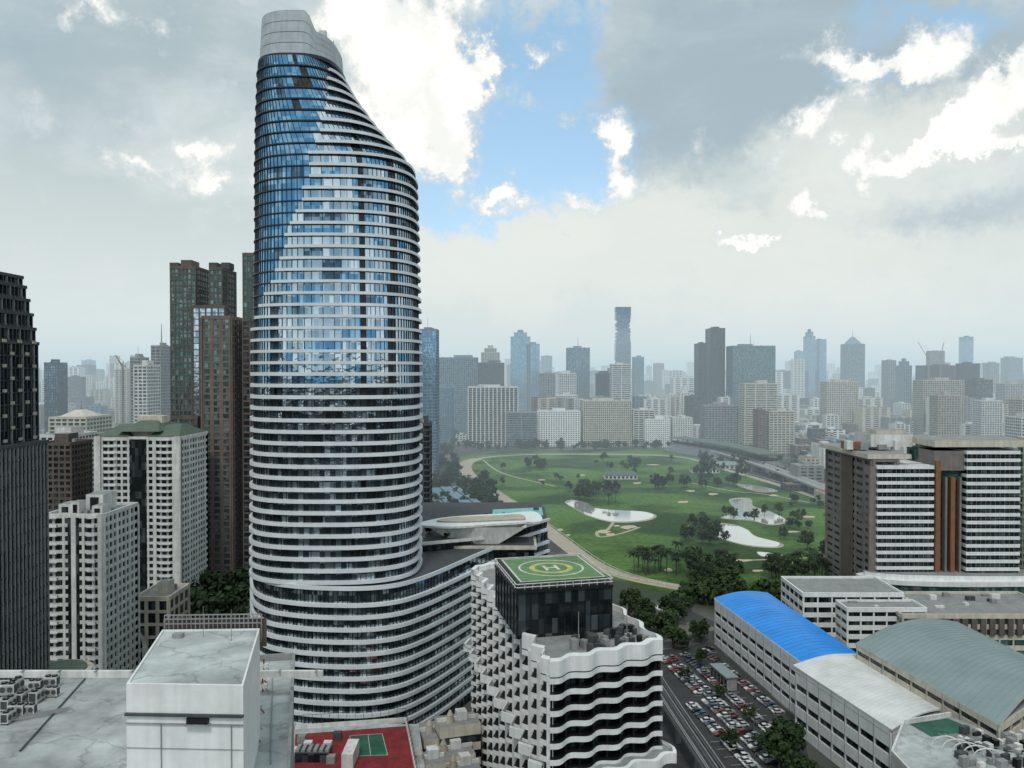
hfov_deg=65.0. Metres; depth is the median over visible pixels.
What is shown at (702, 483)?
broadleaf tree
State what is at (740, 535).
pond
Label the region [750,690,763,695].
parked car
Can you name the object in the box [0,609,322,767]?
white rooftop building
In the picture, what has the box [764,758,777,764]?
parked car
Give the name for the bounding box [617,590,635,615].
broadleaf tree
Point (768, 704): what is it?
parked car
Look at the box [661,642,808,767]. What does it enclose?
car park
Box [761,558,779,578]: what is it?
broadleaf tree
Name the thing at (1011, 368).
hazy tower
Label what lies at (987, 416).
white apartment block
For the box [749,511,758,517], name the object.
broadleaf tree
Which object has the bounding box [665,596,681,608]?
broadleaf tree
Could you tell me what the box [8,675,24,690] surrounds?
air conditioning unit
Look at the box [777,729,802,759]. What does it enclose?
broadleaf tree
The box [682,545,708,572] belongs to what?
broadleaf tree
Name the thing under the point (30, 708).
air conditioning unit
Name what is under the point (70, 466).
brown apartment block
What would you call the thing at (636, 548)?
palm tree
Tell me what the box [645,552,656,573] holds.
palm tree
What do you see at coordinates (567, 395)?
white apartment tower
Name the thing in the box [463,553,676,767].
helipad hotel building
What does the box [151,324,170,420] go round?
grey residential tower
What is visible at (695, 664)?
parked car
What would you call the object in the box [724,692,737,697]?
parked car
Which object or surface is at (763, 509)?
broadleaf tree
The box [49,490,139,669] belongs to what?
white condominium
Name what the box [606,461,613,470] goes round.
broadleaf tree
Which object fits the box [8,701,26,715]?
air conditioning unit
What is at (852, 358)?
spired tower
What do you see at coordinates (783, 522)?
pond bank
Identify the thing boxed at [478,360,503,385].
office tower
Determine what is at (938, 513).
hospital tower
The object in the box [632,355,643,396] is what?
hazy tower
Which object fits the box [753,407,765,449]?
brown brick block
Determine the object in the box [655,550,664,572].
palm tree
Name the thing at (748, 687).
parked car
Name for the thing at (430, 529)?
roof garden shrubs
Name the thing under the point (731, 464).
golf clubhouse
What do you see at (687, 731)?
elevated rail viaduct
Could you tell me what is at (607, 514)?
pond
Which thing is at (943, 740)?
service roof block
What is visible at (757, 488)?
pond
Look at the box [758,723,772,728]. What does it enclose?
parked car
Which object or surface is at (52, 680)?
air conditioning unit
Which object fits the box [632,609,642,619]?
broadleaf tree
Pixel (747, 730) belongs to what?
parked car
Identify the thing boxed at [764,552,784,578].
broadleaf tree
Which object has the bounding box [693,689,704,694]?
parked car
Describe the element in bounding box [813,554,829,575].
broadleaf tree
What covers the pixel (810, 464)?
buildings
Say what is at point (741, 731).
parked car
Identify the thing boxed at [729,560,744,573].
broadleaf tree
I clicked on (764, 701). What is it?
parked car
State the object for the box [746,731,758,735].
parked car
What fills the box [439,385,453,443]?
office tower
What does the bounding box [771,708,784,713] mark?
parked car
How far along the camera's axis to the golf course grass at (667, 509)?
728.73 m
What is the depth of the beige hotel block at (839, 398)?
1500.53 m
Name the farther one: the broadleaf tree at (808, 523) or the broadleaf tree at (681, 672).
the broadleaf tree at (808, 523)
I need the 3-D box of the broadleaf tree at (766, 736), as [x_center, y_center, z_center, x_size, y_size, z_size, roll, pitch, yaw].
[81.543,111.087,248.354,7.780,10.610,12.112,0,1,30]
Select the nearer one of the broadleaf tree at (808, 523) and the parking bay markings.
the parking bay markings
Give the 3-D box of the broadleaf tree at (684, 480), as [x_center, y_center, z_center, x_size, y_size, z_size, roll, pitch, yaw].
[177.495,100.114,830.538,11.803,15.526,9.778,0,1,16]
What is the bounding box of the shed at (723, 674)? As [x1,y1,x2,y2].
[709,663,738,690]
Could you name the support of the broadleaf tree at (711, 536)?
on the golf course grass at (667, 509)
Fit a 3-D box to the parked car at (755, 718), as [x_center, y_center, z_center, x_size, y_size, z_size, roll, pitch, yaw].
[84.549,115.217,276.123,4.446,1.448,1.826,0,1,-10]
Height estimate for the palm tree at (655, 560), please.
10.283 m
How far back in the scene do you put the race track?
572.72 m
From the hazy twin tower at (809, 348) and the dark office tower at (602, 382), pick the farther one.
the hazy twin tower at (809, 348)
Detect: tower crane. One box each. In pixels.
[115,355,125,423]
[918,342,932,378]
[939,343,943,376]
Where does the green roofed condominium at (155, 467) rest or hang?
on the ground at (699, 609)
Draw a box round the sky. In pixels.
[0,0,1023,374]
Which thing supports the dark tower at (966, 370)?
on the ground at (699, 609)
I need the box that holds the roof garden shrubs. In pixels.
[424,513,496,538]
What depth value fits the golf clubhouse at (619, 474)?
899.61 m
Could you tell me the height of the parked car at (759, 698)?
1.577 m
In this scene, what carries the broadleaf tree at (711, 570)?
on the golf course grass at (667, 509)
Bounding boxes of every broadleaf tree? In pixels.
[499,475,504,485]
[537,461,543,469]
[539,458,548,465]
[565,481,572,491]
[573,484,584,500]
[578,481,585,488]
[583,478,591,485]
[584,488,594,500]
[585,483,594,489]
[592,479,601,494]
[599,452,607,462]
[602,480,611,493]
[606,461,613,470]
[613,480,620,489]
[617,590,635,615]
[620,586,639,612]
[628,588,642,609]
[629,461,637,467]
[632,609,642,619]
[633,457,640,464]
[634,597,656,612]
[638,611,651,627]
[641,613,655,630]
[644,605,655,615]
[649,473,659,488]
[652,617,664,632]
[654,475,664,488]
[654,606,678,624]
[656,613,668,632]
[657,599,668,608]
[660,591,680,606]
[661,623,683,648]
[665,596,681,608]
[665,623,679,647]
[666,473,673,484]
[668,598,687,624]
[677,632,691,650]
[678,594,693,608]
[678,667,691,677]
[679,474,688,487]
[679,524,693,540]
[679,525,695,542]
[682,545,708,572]
[685,513,698,525]
[685,551,699,575]
[687,570,707,582]
[688,618,710,637]
[690,561,710,580]
[691,621,708,642]
[694,647,707,663]
[697,515,708,529]
[697,529,706,543]
[698,473,706,480]
[698,478,707,488]
[702,530,715,545]
[702,552,715,571]
[706,519,722,530]
[706,523,720,540]
[707,564,716,578]
[712,553,739,570]
[712,565,742,583]
[713,477,721,486]
[714,566,734,579]
[714,684,726,697]
[719,728,739,745]
[720,530,730,540]
[721,505,730,512]
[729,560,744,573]
[731,472,741,483]
[742,703,755,722]
[743,511,749,516]
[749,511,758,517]
[751,733,762,745]
[761,504,768,515]
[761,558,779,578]
[762,729,780,760]
[762,729,793,767]
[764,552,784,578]
[764,718,805,764]
[768,715,806,751]
[773,502,783,511]
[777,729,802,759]
[778,528,788,536]
[778,558,794,575]
[784,563,795,575]
[785,518,791,525]
[786,753,818,767]
[789,510,795,517]
[790,517,801,529]
[791,494,798,500]
[793,511,802,520]
[793,559,810,575]
[795,508,805,518]
[797,530,813,550]
[805,520,811,526]
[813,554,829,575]
[817,500,824,508]
[818,540,824,554]
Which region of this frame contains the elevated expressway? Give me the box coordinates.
[710,450,824,491]
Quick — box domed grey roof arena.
[855,618,1023,742]
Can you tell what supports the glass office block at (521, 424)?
on the ground at (699, 609)
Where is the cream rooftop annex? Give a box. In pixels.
[416,707,480,767]
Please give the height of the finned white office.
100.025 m
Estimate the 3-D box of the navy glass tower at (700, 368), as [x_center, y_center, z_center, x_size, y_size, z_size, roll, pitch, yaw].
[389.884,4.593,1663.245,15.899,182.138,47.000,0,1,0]
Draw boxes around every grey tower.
[133,360,160,422]
[881,359,895,413]
[896,358,911,407]
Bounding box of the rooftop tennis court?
[294,708,424,767]
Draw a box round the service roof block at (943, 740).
[891,712,1023,767]
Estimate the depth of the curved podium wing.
257.03 m
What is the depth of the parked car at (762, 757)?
247.94 m
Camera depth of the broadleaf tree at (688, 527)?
570.61 m
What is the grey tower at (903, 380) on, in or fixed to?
on the ground at (699, 609)
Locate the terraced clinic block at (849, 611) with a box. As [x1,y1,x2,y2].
[781,576,1023,653]
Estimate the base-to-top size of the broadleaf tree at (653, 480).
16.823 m
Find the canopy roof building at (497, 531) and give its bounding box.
[421,511,541,560]
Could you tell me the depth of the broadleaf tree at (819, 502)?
706.06 m
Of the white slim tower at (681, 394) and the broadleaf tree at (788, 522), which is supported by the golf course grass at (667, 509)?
the broadleaf tree at (788, 522)
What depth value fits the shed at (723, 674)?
306.06 m
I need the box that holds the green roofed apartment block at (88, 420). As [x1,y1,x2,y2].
[48,403,111,434]
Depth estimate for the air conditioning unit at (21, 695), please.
120.68 m
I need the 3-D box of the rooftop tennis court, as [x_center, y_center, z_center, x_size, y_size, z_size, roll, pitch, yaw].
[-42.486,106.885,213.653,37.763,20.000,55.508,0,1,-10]
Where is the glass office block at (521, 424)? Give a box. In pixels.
[506,409,536,446]
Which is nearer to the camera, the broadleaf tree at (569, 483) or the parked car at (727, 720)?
the parked car at (727, 720)
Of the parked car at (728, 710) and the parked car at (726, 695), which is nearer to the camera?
the parked car at (728, 710)
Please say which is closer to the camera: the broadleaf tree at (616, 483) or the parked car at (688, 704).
the parked car at (688, 704)
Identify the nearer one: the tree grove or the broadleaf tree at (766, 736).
the broadleaf tree at (766, 736)
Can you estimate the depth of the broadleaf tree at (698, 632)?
354.76 m
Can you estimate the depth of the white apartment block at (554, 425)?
1290.93 m
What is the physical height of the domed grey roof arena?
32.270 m
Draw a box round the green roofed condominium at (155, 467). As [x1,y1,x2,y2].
[94,415,208,592]
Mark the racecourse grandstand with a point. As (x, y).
(691, 446)
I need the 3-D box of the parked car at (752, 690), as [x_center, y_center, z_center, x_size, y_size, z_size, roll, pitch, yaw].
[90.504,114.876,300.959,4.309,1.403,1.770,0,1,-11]
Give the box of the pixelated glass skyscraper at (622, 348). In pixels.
[614,307,630,363]
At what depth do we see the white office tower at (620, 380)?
1500.04 m
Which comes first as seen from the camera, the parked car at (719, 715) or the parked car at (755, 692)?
the parked car at (719, 715)
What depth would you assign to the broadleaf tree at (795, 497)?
735.88 m
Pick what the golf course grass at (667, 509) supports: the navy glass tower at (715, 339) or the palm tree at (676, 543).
the palm tree at (676, 543)
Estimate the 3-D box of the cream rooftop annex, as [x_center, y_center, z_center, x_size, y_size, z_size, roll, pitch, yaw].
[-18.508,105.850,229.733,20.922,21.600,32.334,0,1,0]
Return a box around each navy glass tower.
[694,342,706,404]
[705,327,724,404]
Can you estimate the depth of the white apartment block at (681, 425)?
1275.96 m
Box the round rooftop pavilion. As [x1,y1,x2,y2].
[50,659,92,678]
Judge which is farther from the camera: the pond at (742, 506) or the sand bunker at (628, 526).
the pond at (742, 506)
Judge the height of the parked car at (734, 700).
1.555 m
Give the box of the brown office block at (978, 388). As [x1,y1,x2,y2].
[965,378,992,399]
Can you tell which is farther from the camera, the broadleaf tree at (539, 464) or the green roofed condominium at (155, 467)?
the broadleaf tree at (539, 464)
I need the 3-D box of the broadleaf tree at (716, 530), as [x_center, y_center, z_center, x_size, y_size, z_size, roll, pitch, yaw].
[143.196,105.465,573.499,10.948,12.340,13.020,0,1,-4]
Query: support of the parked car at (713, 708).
on the car park
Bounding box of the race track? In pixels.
[459,454,813,596]
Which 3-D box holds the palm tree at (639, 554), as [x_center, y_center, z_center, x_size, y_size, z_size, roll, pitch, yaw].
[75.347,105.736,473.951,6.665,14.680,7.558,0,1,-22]
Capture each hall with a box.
[140,579,189,661]
[714,591,855,713]
[793,654,939,767]
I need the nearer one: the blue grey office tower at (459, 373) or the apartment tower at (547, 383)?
the blue grey office tower at (459, 373)
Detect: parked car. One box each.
[663,660,673,664]
[669,666,679,670]
[679,652,689,656]
[682,678,694,682]
[685,681,696,685]
[686,702,698,706]
[687,684,697,688]
[689,705,701,709]
[690,686,700,690]
[691,662,702,666]
[691,708,704,712]
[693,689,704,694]
[694,710,707,715]
[697,713,711,718]
[698,669,710,673]
[700,717,714,722]
[701,697,712,701]
[703,691,714,695]
[704,700,715,704]
[704,720,717,725]
[706,693,719,697]
[707,677,715,681]
[707,703,721,707]
[707,723,720,728]
[709,726,724,732]
[710,706,721,710]
[713,709,725,713]
[713,730,726,736]
[715,699,725,703]
[716,712,730,717]
[720,715,729,720]
[723,718,737,723]
[723,741,738,746]
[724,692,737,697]
[724,708,735,711]
[726,721,739,726]
[726,744,742,750]
[727,695,740,699]
[727,711,738,715]
[729,715,740,718]
[730,698,744,702]
[730,725,744,729]
[730,748,745,754]
[734,701,745,705]
[734,718,745,721]
[734,751,750,758]
[737,680,749,684]
[737,704,750,708]
[737,728,745,734]
[738,721,748,726]
[738,756,753,762]
[740,735,754,740]
[742,760,757,766]
[743,685,756,689]
[744,728,756,733]
[744,739,756,744]
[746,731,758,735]
[746,764,761,767]
[747,688,757,692]
[747,742,763,748]
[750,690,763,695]
[751,716,764,721]
[752,746,762,752]
[753,693,767,697]
[754,719,768,724]
[755,750,767,756]
[756,696,770,700]
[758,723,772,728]
[759,754,773,760]
[760,698,774,703]
[764,702,776,707]
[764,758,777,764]
[768,705,780,709]
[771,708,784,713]
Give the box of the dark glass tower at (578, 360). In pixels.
[566,346,589,398]
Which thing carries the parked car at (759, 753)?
on the car park
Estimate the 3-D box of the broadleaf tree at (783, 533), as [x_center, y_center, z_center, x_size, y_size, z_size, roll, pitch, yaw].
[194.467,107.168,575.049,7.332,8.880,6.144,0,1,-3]
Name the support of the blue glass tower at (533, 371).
on the ground at (699, 609)
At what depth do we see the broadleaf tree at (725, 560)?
451.68 m
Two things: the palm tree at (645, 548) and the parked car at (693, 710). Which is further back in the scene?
the palm tree at (645, 548)
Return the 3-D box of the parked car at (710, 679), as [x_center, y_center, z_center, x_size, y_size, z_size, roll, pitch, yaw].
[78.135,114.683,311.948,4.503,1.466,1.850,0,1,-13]
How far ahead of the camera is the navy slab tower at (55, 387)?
1100.57 m
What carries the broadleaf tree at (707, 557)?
on the golf course grass at (667, 509)
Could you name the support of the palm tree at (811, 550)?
on the golf course grass at (667, 509)
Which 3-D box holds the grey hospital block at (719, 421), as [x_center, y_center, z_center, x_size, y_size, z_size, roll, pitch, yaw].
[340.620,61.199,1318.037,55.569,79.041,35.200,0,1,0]
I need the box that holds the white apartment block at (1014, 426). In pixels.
[1005,413,1023,449]
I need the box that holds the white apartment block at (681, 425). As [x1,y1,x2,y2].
[669,411,692,442]
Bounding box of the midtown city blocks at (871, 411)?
[39,386,1018,443]
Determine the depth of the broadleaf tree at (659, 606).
397.18 m
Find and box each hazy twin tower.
[803,329,814,397]
[815,339,826,397]
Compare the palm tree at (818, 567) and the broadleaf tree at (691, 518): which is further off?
the broadleaf tree at (691, 518)
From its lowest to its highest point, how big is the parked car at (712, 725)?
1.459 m
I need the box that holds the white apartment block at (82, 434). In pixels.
[40,426,97,491]
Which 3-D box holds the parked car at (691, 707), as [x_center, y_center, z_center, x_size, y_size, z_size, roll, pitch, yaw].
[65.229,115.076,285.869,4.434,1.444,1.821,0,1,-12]
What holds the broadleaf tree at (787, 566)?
on the golf course grass at (667, 509)
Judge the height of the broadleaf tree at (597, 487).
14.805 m
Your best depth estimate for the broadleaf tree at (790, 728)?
243.78 m
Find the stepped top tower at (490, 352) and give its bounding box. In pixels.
[481,345,499,362]
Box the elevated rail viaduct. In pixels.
[661,676,724,767]
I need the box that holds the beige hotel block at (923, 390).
[912,377,963,434]
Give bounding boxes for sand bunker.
[598,530,610,532]
[621,525,636,528]
[736,559,751,561]
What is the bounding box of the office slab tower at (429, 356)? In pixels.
[419,318,438,478]
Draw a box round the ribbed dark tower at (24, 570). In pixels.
[0,271,49,679]
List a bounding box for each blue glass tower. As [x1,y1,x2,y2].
[511,330,529,410]
[526,342,539,410]
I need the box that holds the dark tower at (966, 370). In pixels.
[955,362,979,395]
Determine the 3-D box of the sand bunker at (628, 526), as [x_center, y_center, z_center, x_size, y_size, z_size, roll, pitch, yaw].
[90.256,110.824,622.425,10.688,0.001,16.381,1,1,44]
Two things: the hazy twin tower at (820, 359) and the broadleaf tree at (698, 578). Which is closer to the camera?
the broadleaf tree at (698, 578)
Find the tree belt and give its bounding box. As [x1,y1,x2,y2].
[432,486,834,604]
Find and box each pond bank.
[565,500,656,522]
[718,523,783,547]
[721,498,786,524]
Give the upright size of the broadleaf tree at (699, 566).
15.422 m
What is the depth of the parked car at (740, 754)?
249.48 m
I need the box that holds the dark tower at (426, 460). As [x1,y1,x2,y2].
[420,401,431,501]
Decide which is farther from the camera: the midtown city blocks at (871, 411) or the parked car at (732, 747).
the midtown city blocks at (871, 411)
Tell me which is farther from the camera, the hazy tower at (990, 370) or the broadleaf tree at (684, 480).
the hazy tower at (990, 370)
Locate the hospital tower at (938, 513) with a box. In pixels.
[819,429,1023,593]
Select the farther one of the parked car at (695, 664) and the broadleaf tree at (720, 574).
the broadleaf tree at (720, 574)
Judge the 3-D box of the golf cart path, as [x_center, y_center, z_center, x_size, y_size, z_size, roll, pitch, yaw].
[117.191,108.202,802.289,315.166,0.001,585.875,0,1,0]
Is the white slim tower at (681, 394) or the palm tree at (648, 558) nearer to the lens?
the palm tree at (648, 558)
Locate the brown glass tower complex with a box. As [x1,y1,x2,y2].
[170,253,253,590]
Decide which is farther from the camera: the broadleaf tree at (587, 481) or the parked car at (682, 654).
the broadleaf tree at (587, 481)
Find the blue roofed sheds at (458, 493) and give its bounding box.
[432,486,479,501]
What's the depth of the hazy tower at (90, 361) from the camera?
3299.29 m
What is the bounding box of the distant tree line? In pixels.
[432,437,810,501]
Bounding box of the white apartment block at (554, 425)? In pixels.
[537,408,579,446]
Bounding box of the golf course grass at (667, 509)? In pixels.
[458,449,824,595]
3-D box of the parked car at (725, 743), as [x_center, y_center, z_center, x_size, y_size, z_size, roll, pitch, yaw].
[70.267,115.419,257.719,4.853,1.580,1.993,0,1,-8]
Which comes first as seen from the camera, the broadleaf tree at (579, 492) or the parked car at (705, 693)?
the parked car at (705, 693)
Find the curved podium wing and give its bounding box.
[250,502,550,723]
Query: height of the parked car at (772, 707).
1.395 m
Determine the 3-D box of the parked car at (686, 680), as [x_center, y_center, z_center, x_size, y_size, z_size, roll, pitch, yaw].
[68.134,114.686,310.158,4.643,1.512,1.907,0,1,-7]
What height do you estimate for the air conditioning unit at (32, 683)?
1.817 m
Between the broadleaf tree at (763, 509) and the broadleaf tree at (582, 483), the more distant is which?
the broadleaf tree at (582, 483)
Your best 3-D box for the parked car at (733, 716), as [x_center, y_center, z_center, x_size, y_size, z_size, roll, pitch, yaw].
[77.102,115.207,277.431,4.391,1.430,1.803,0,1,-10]
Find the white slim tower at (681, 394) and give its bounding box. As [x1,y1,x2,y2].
[677,391,693,414]
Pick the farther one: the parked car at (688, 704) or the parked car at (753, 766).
the parked car at (688, 704)
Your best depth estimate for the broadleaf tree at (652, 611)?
385.87 m
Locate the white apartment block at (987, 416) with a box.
[972,398,1002,435]
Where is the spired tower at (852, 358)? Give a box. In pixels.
[840,335,864,395]
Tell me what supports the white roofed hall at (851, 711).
on the ground at (699, 609)
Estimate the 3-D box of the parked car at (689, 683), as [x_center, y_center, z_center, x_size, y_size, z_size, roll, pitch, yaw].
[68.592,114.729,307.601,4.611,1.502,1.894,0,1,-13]
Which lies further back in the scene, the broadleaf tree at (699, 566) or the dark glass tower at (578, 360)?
the dark glass tower at (578, 360)
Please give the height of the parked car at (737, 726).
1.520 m
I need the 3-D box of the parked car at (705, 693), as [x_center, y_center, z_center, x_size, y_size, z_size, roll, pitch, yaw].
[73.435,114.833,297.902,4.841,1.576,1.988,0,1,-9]
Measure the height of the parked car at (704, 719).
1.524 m
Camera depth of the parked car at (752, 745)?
255.73 m
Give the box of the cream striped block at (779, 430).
[766,408,793,454]
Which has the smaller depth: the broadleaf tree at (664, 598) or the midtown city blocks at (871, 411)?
the broadleaf tree at (664, 598)
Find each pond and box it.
[567,501,653,521]
[718,524,780,546]
[722,499,784,523]
[736,484,775,491]
[757,552,771,555]
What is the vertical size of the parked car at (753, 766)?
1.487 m
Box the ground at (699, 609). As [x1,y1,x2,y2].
[191,375,912,767]
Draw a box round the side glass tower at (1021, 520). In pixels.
[1017,437,1023,568]
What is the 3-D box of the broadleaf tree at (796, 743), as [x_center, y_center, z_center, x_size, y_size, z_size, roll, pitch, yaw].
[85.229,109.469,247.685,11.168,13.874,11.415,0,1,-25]
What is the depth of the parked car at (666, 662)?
329.92 m
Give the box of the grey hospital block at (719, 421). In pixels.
[700,402,738,443]
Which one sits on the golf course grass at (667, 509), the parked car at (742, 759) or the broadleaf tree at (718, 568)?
the broadleaf tree at (718, 568)
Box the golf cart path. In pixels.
[483,460,824,560]
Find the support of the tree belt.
on the ground at (699, 609)
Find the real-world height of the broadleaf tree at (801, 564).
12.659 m
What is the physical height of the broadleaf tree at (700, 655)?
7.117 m
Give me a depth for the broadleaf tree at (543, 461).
993.53 m
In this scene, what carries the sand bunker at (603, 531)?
on the golf course grass at (667, 509)
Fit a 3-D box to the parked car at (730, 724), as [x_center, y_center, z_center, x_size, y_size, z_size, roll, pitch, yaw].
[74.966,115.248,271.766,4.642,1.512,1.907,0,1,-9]
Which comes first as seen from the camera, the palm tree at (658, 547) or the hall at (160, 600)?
the hall at (160, 600)
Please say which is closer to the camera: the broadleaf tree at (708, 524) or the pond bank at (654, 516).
the broadleaf tree at (708, 524)
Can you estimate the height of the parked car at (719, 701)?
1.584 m
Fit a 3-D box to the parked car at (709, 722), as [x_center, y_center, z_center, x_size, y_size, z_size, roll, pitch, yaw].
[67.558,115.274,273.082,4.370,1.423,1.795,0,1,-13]
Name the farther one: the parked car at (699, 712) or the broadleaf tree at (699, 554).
the broadleaf tree at (699, 554)
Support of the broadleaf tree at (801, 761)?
on the car park
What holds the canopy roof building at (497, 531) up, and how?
on the ground at (699, 609)
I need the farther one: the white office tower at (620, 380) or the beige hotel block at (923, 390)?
the white office tower at (620, 380)
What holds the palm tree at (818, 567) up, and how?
on the golf course grass at (667, 509)
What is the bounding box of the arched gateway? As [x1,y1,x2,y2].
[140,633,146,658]
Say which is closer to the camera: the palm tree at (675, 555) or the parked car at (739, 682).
the parked car at (739, 682)
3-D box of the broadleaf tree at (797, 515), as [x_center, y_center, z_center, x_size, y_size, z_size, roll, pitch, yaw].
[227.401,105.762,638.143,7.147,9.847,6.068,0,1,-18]
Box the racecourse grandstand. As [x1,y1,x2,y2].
[665,437,788,470]
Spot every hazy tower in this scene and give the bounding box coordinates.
[81,359,95,364]
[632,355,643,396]
[794,350,802,358]
[959,336,973,362]
[983,361,999,392]
[1000,356,1022,382]
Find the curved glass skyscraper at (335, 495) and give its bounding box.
[249,10,422,584]
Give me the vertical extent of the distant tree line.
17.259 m
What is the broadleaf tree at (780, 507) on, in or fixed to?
on the golf course grass at (667, 509)
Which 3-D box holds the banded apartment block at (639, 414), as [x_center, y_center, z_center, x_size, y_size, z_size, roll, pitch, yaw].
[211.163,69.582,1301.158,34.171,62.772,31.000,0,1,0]
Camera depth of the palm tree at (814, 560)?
452.77 m
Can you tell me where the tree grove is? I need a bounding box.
[140,563,249,617]
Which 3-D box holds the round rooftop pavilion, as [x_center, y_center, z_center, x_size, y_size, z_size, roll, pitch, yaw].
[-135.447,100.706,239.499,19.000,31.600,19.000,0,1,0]
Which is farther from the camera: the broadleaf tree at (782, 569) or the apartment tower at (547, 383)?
the apartment tower at (547, 383)
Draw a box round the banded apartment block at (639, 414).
[632,407,654,446]
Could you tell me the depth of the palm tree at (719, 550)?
476.59 m
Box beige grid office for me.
[581,395,631,446]
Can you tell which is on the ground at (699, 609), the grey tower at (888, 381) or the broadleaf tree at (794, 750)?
the grey tower at (888, 381)
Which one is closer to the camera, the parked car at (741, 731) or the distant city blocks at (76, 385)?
the parked car at (741, 731)
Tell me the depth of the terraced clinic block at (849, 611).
352.84 m
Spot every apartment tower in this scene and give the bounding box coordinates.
[130,354,148,423]
[539,372,554,396]
[555,392,577,409]
[929,386,959,434]
[995,381,1022,399]
[1008,395,1023,415]
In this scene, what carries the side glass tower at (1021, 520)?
on the ground at (699, 609)
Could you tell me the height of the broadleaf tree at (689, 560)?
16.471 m
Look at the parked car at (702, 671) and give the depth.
319.09 m
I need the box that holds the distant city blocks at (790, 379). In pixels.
[39,350,1023,401]
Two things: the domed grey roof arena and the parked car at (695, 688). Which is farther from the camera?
the parked car at (695, 688)
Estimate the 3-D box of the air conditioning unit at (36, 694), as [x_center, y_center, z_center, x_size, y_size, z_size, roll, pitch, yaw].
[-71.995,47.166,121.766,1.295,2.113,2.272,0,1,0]
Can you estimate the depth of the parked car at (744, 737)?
260.88 m
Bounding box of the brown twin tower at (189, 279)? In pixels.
[170,260,208,415]
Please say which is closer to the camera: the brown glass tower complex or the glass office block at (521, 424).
the brown glass tower complex
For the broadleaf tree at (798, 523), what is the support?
on the golf course grass at (667, 509)
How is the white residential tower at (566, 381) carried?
on the ground at (699, 609)
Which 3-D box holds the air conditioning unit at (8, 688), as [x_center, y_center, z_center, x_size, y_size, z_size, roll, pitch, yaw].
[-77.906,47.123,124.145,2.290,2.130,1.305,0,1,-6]
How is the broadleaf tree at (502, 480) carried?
on the golf course grass at (667, 509)
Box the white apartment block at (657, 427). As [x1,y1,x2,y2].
[644,415,669,447]
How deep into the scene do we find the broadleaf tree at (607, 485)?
788.90 m
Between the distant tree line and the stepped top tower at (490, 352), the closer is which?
the distant tree line
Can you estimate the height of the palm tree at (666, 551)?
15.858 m
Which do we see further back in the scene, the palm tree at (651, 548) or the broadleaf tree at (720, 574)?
the palm tree at (651, 548)
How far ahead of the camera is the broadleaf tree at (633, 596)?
400.42 m
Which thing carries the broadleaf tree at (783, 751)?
on the car park
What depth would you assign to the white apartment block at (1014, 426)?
914.76 m
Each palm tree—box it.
[627,550,639,575]
[631,545,643,553]
[635,550,643,575]
[638,546,650,555]
[643,556,651,574]
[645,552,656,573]
[649,545,656,569]
[651,558,659,575]
[652,544,664,570]
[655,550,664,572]
[660,548,674,574]
[671,540,684,569]
[672,551,684,564]
[672,554,683,575]
[698,511,707,516]
[714,549,725,562]
[783,555,796,562]
[790,552,802,575]
[795,550,808,556]
[804,547,819,570]
[806,555,820,575]
[809,558,821,575]
[812,565,824,575]
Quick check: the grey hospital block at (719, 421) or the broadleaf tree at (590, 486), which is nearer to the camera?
the broadleaf tree at (590, 486)
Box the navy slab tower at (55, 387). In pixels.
[44,359,67,433]
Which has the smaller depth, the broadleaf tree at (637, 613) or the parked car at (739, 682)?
the parked car at (739, 682)
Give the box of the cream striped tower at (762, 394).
[739,380,777,445]
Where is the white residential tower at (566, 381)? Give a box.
[558,366,575,394]
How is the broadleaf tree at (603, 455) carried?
on the golf course grass at (667, 509)
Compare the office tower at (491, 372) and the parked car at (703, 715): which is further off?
the office tower at (491, 372)
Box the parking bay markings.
[679,652,782,764]
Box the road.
[629,613,693,767]
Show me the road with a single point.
(685, 758)
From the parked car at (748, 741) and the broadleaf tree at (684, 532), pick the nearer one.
the parked car at (748, 741)
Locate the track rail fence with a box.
[461,453,813,586]
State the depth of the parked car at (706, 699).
291.67 m
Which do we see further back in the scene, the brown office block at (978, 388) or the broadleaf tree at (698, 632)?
the brown office block at (978, 388)
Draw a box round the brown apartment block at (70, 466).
[48,432,92,511]
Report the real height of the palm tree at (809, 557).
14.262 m
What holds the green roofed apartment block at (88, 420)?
on the ground at (699, 609)
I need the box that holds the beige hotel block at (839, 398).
[820,380,857,428]
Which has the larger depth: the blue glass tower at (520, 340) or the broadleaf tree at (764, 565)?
the blue glass tower at (520, 340)
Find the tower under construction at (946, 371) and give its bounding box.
[915,364,954,379]
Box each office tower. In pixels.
[439,355,477,435]
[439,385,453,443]
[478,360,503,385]
[595,371,609,396]
[610,363,630,399]
[726,334,775,404]
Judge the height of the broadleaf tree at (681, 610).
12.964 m
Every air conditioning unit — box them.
[0,681,17,696]
[0,694,16,711]
[0,707,15,724]
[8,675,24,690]
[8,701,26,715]
[14,688,29,701]
[24,702,36,714]
[27,678,42,689]
[28,686,44,702]
[43,674,59,686]
[45,685,59,697]
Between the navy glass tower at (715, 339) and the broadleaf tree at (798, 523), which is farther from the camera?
the navy glass tower at (715, 339)
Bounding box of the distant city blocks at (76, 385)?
[39,362,129,423]
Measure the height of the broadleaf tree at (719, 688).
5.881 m
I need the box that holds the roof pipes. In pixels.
[12,678,85,750]
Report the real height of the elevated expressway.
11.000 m
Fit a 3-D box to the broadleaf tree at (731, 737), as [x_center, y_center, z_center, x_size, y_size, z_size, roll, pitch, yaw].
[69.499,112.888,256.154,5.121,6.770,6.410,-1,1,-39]
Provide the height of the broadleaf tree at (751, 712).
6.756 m
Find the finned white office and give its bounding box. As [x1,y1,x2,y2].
[468,384,517,446]
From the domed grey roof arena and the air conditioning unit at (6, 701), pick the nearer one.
the air conditioning unit at (6, 701)
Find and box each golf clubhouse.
[602,471,637,478]
[688,465,719,472]
[716,461,747,468]

